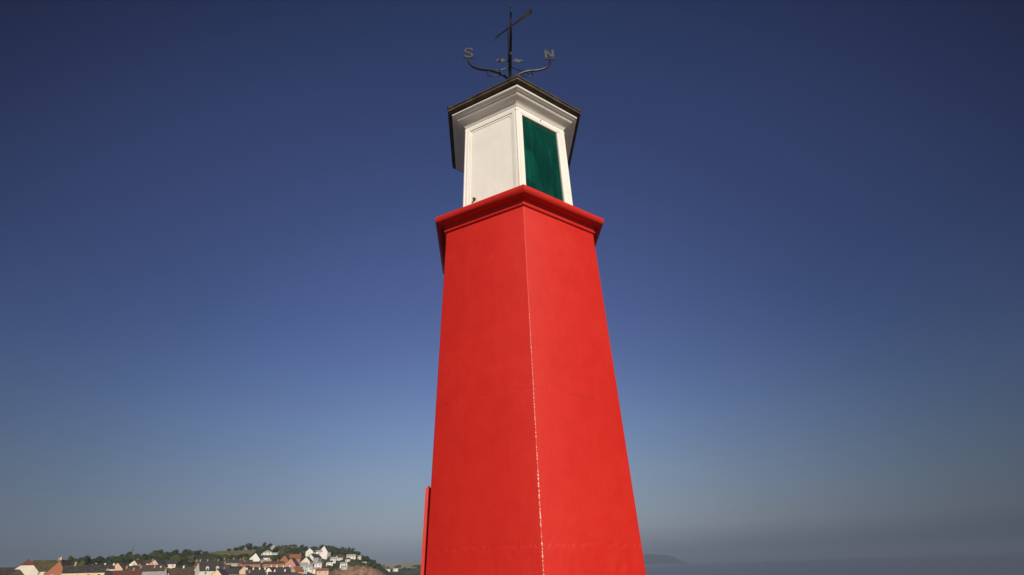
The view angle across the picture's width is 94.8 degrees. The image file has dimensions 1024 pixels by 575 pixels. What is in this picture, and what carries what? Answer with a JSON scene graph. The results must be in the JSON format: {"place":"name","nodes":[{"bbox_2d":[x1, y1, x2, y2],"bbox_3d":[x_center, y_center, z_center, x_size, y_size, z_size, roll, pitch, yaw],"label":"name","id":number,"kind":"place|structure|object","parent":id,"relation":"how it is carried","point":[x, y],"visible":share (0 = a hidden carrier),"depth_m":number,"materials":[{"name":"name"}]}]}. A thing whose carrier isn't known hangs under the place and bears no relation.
{"place":"outdoors","nodes":[
{"label":"outdoors","id":0,"kind":"place"},
{"bbox_2d":[88,548,390,574],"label":"hill","id":1,"kind":"structure","parent":0,"point":[356,566],"depth_m":448.37,"materials":[{"name":"green plant"}]},
{"bbox_2d":[0,567,15,569],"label":"house","id":2,"kind":"structure","parent":1,"relation":"on","point":[6,568],"depth_m":226.89,"materials":[{"name":"stone"}]},
{"bbox_2d":[0,569,17,574],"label":"house","id":3,"kind":"structure","parent":1,"relation":"on","point":[6,572],"depth_m":157.06,"materials":[{"name":"stone"}]},
{"bbox_2d":[11,569,23,574],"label":"house","id":4,"kind":"structure","parent":1,"relation":"on","point":[18,572],"depth_m":155.35,"materials":[{"name":"stone"}]},
{"bbox_2d":[13,559,39,574],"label":"house","id":5,"kind":"structure","parent":1,"relation":"on","point":[27,567],"depth_m":193.35,"materials":[{"name":"white paint"}]},
{"bbox_2d":[32,557,59,574],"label":"house","id":6,"kind":"structure","parent":1,"relation":"on","point":[42,566],"depth_m":198.10,"materials":[{"name":"stone"}]},
{"bbox_2d":[44,556,71,574],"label":"house","id":7,"kind":"structure","parent":1,"relation":"on","point":[56,568],"depth_m":173.23,"materials":[{"name":"brick"}]},
{"bbox_2d":[68,556,76,564],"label":"tree","id":8,"kind":"object","parent":1,"relation":"on","point":[72,559],"visible":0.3,"depth_m":288.47,"materials":[{"name":"green plant"}]},
{"bbox_2d":[61,562,106,574],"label":"house","id":9,"kind":"structure","parent":1,"relation":"on","point":[74,569],"depth_m":175.80,"materials":[{"name":"stone"}]},
{"bbox_2d":[81,555,90,564],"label":"tree","id":10,"kind":"object","parent":1,"relation":"on","point":[87,559],"visible":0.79,"depth_m":298.52,"materials":[{"name":"green plant"}]},
{"bbox_2d":[96,556,103,562],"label":"tree","id":11,"kind":"object","parent":1,"relation":"on","point":[100,559],"visible":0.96,"depth_m":357.93,"materials":[{"name":"green plant"}]},
{"bbox_2d":[95,563,114,570],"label":"house","id":12,"kind":"structure","parent":1,"relation":"on","point":[111,567],"depth_m":262.44,"materials":[{"name":"stone"}]},
{"bbox_2d":[104,571,112,574],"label":"house","id":13,"kind":"structure","parent":1,"relation":"on","point":[108,573],"depth_m":199.28,"materials":[{"name":"stone"}]},
{"bbox_2d":[110,556,119,562],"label":"tree","id":14,"kind":"object","parent":1,"relation":"on","point":[112,560],"visible":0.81,"depth_m":357.12,"materials":[{"name":"green plant"}]},
{"bbox_2d":[114,562,128,570],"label":"house","id":15,"kind":"structure","parent":1,"relation":"on","point":[119,565],"depth_m":272.50,"materials":[{"name":"beige paint"}]},
{"bbox_2d":[106,567,140,574],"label":"house","id":16,"kind":"structure","parent":1,"relation":"on","point":[127,572],"depth_m":230.28,"materials":[{"name":"stone"}]},
{"bbox_2d":[123,564,139,569],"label":"house","id":17,"kind":"structure","parent":1,"relation":"on","point":[138,566],"depth_m":276.94,"materials":[{"name":"stone"}]},
{"bbox_2d":[129,560,145,565],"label":"house","id":18,"kind":"structure","parent":1,"relation":"on","point":[138,562],"depth_m":300.04,"materials":[{"name":"white stone"}]},
{"bbox_2d":[137,559,152,564],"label":"house","id":19,"kind":"structure","parent":1,"relation":"on","point":[147,562],"depth_m":336.87,"materials":[{"name":"stone"}]},
{"bbox_2d":[124,565,166,573],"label":"house","id":20,"kind":"structure","parent":1,"relation":"on","point":[154,569],"depth_m":245.74,"materials":[{"name":"stone"}]},
{"bbox_2d":[132,563,164,567],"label":"house","id":21,"kind":"structure","parent":1,"relation":"on","point":[148,566],"depth_m":285.90,"materials":[{"name":"stone"}]},
{"bbox_2d":[141,568,166,574],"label":"house","id":22,"kind":"structure","parent":1,"relation":"on","point":[156,573],"depth_m":214.61,"materials":[{"name":"stone"}]},
{"bbox_2d":[148,559,167,566],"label":"house","id":23,"kind":"structure","parent":1,"relation":"on","point":[158,562],"depth_m":312.37,"materials":[{"name":"stone"}]},
{"bbox_2d":[164,560,176,567],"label":"house","id":24,"kind":"structure","parent":1,"relation":"on","point":[171,562],"depth_m":320.24,"materials":[{"name":"stone"}]},
{"bbox_2d":[160,565,187,574],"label":"house","id":25,"kind":"structure","parent":1,"relation":"on","point":[175,569],"depth_m":255.30,"materials":[{"name":"ceramic"}]},
{"bbox_2d":[174,557,181,564],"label":"tree","id":26,"kind":"object","parent":1,"relation":"on","point":[179,560],"visible":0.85,"depth_m":354.54,"materials":[{"name":"green plant"}]},
{"bbox_2d":[169,571,194,574],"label":"house","id":27,"kind":"structure","parent":1,"relation":"on","point":[182,573],"depth_m":226.55,"materials":[{"name":"brown tile"}]},
{"bbox_2d":[187,559,195,564],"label":"tree","id":28,"kind":"object","parent":1,"relation":"on","point":[191,561],"visible":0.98,"depth_m":362.10,"materials":[{"name":"green plant"}]},
{"bbox_2d":[187,554,195,559],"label":"tree","id":29,"kind":"object","parent":1,"relation":"on","point":[193,556],"visible":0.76,"depth_m":382.47,"materials":[{"name":"green plant"}]},
{"bbox_2d":[193,560,223,574],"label":"house","id":30,"kind":"structure","parent":1,"relation":"on","point":[206,567],"depth_m":269.71,"materials":[{"name":"stone"}]},
{"bbox_2d":[211,567,228,574],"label":"house","id":31,"kind":"structure","parent":1,"relation":"on","point":[220,572],"depth_m":261.51,"materials":[{"name":"paint"}]},
{"bbox_2d":[225,568,238,574],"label":"house","id":32,"kind":"structure","parent":1,"relation":"on","point":[235,571],"depth_m":280.83,"materials":[{"name":"stone"}]},
{"bbox_2d":[223,557,243,565],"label":"house","id":33,"kind":"structure","parent":1,"relation":"on","point":[233,562],"depth_m":367.23,"materials":[{"name":"stone"}]},
{"bbox_2d":[238,566,251,574],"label":"house","id":34,"kind":"structure","parent":1,"relation":"on","point":[242,570],"depth_m":285.06,"materials":[{"name":"stone"}]},
{"bbox_2d":[238,558,252,565],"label":"house","id":35,"kind":"structure","parent":1,"relation":"on","point":[240,562],"depth_m":362.78,"materials":[{"name":"brick"}]},
{"bbox_2d":[246,543,251,548],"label":"tree","id":36,"kind":"object","parent":1,"relation":"on","point":[248,545],"visible":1,"depth_m":541.56,"materials":[{"name":"green plant"}]},
{"bbox_2d":[242,559,260,567],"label":"house","id":37,"kind":"structure","parent":1,"relation":"on","point":[253,563],"depth_m":333.16,"materials":[{"name":"orange brick"}]},
{"bbox_2d":[245,567,265,573],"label":"house","id":38,"kind":"structure","parent":1,"relation":"on","point":[255,570],"depth_m":286.52,"materials":[{"name":"stone"}]},
{"bbox_2d":[249,553,263,560],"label":"house","id":39,"kind":"structure","parent":1,"relation":"on","point":[256,557],"depth_m":407.99,"materials":[{"name":"paint"}]},
{"bbox_2d":[248,569,266,574],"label":"house","id":40,"kind":"structure","parent":1,"relation":"on","point":[257,573],"depth_m":255.36,"materials":[{"name":"stone"}]},
{"bbox_2d":[261,553,270,559],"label":"house","id":41,"kind":"structure","parent":1,"relation":"on","point":[266,557],"depth_m":421.30,"materials":[{"name":"paint"}]},
{"bbox_2d":[262,550,271,554],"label":"house","id":42,"kind":"structure","parent":1,"relation":"on","point":[266,552],"depth_m":466.66,"materials":[{"name":"white paint"}]},
{"bbox_2d":[267,567,275,573],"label":"house","id":43,"kind":"structure","parent":1,"relation":"on","point":[269,569],"depth_m":294.39,"materials":[{"name":"stone"}]},
{"bbox_2d":[262,559,284,567],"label":"house","id":44,"kind":"structure","parent":1,"relation":"on","point":[266,564],"depth_m":345.78,"materials":[{"name":"orange brick"}]},
{"bbox_2d":[267,569,290,574],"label":"house","id":45,"kind":"structure","parent":1,"relation":"on","point":[284,572],"depth_m":274.67,"materials":[{"name":"stone"}]},
{"bbox_2d":[271,565,290,570],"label":"house","id":46,"kind":"structure","parent":1,"relation":"on","point":[277,568],"depth_m":304.03,"materials":[{"name":"stone"}]},
{"bbox_2d":[279,555,289,563],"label":"house","id":47,"kind":"structure","parent":1,"relation":"on","point":[285,558],"depth_m":383.69,"materials":[{"name":"brick"}]},
{"bbox_2d":[284,558,299,568],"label":"house","id":48,"kind":"structure","parent":1,"relation":"on","point":[292,562],"depth_m":351.98,"materials":[{"name":"pink brick"}]},
{"bbox_2d":[289,553,300,562],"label":"house","id":49,"kind":"structure","parent":1,"relation":"on","point":[297,557],"depth_m":401.26,"materials":[{"name":"brick"}]},
{"bbox_2d":[291,567,303,573],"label":"house","id":50,"kind":"structure","parent":1,"relation":"on","point":[300,570],"depth_m":333.78,"materials":[{"name":"orange tile"}]},
{"bbox_2d":[299,562,308,573],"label":"house","id":51,"kind":"structure","parent":1,"relation":"on","point":[304,565],"depth_m":359.93,"materials":[{"name":"white paint"}]},
{"bbox_2d":[301,555,312,564],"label":"house","id":52,"kind":"structure","parent":1,"relation":"on","point":[308,560],"depth_m":404.97,"materials":[{"name":"paint"}]},
{"bbox_2d":[305,548,316,556],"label":"house","id":53,"kind":"structure","parent":1,"relation":"on","point":[309,551],"depth_m":490.48,"materials":[{"name":"paint"}]},
{"bbox_2d":[308,554,317,563],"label":"house","id":54,"kind":"structure","parent":1,"relation":"on","point":[314,557],"depth_m":444.33,"materials":[{"name":"stone"}]},
{"bbox_2d":[309,567,320,573],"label":"house","id":55,"kind":"structure","parent":1,"relation":"on","point":[312,570],"depth_m":376.34,"materials":[{"name":"white paint"}]},
{"bbox_2d":[314,562,321,566],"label":"house","id":56,"kind":"structure","parent":1,"relation":"on","point":[317,564],"depth_m":404.43,"materials":[{"name":"white paint"}]},
{"bbox_2d":[316,550,322,556],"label":"house","id":57,"kind":"structure","parent":1,"relation":"on","point":[319,552],"depth_m":498.76,"materials":[{"name":"white stone"}]},
{"bbox_2d":[315,568,328,574],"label":"house","id":58,"kind":"structure","parent":1,"relation":"on","point":[321,571],"depth_m":374.42,"materials":[{"name":"beige paint"}]},
{"bbox_2d":[321,545,330,558],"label":"house","id":59,"kind":"structure","parent":1,"relation":"on","point":[326,553],"depth_m":503.03,"materials":[{"name":"stone"}]},
{"bbox_2d":[326,561,332,565],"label":"house","id":60,"kind":"structure","parent":1,"relation":"on","point":[329,563],"depth_m":444.69,"materials":[{"name":"white stone"}]},
{"bbox_2d":[336,555,342,560],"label":"house","id":61,"kind":"structure","parent":1,"relation":"on","point":[339,557],"depth_m":486.16,"materials":[{"name":"white paint"}]},
{"bbox_2d":[341,565,347,569],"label":"house","id":62,"kind":"structure","parent":1,"relation":"on","point":[343,567],"depth_m":438.50,"materials":[{"name":"white stone"}]},
{"bbox_2d":[346,554,355,558],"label":"house","id":63,"kind":"structure","parent":1,"relation":"on","point":[351,556],"depth_m":498.18,"materials":[{"name":"white paint"}]},
{"bbox_2d":[381,562,420,574],"bbox_3d":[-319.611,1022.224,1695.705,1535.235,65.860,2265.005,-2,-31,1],"label":"hill","id":64,"kind":"structure","parent":0,"point":[406,572],"depth_m":1108.69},
{"bbox_2d":[0,0,1023,566],"label":"sky","id":65,"kind":"structure","parent":0,"point":[222,276],"materials":[{"name":"blue"}]},
{"bbox_2d":[420,74,645,574],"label":"lighthouse","id":66,"kind":"object","parent":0,"point":[531,474],"visible":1,"depth_m":3.73,"materials":[{"name":"red paint"}]},
{"bbox_2d":[420,485,430,574],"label":"door","id":67,"kind":"structure","parent":66,"relation":"in","point":[428,490],"depth_m":3.34,"materials":[{"name":"red paint"}]},
{"bbox_2d":[463,5,554,78],"bbox_3d":[-0.038,-3.357,6.885,0.968,1.672,0.968,-27,-39,35],"label":"weather vane","id":68,"kind":"object","parent":66,"relation":"on","point":[509,56],"visible":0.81,"depth_m":6.75,"materials":[{"name":"black metal"}]},
{"bbox_2d":[643,554,685,564],"bbox_3d":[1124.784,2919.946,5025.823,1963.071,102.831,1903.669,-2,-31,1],"label":"headland","id":69,"kind":"structure","parent":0,"point":[656,559],"depth_m":4432.09,"materials":[{"name":"grey"}]},
{"bbox_2d":[645,551,1023,574],"bbox_3d":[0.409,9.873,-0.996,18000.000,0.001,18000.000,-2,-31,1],"label":"sea","id":70,"kind":"structure","parent":0,"point":[1002,563],"depth_m":524.86,"materials":[{"name":"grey liquid"}]}
]}

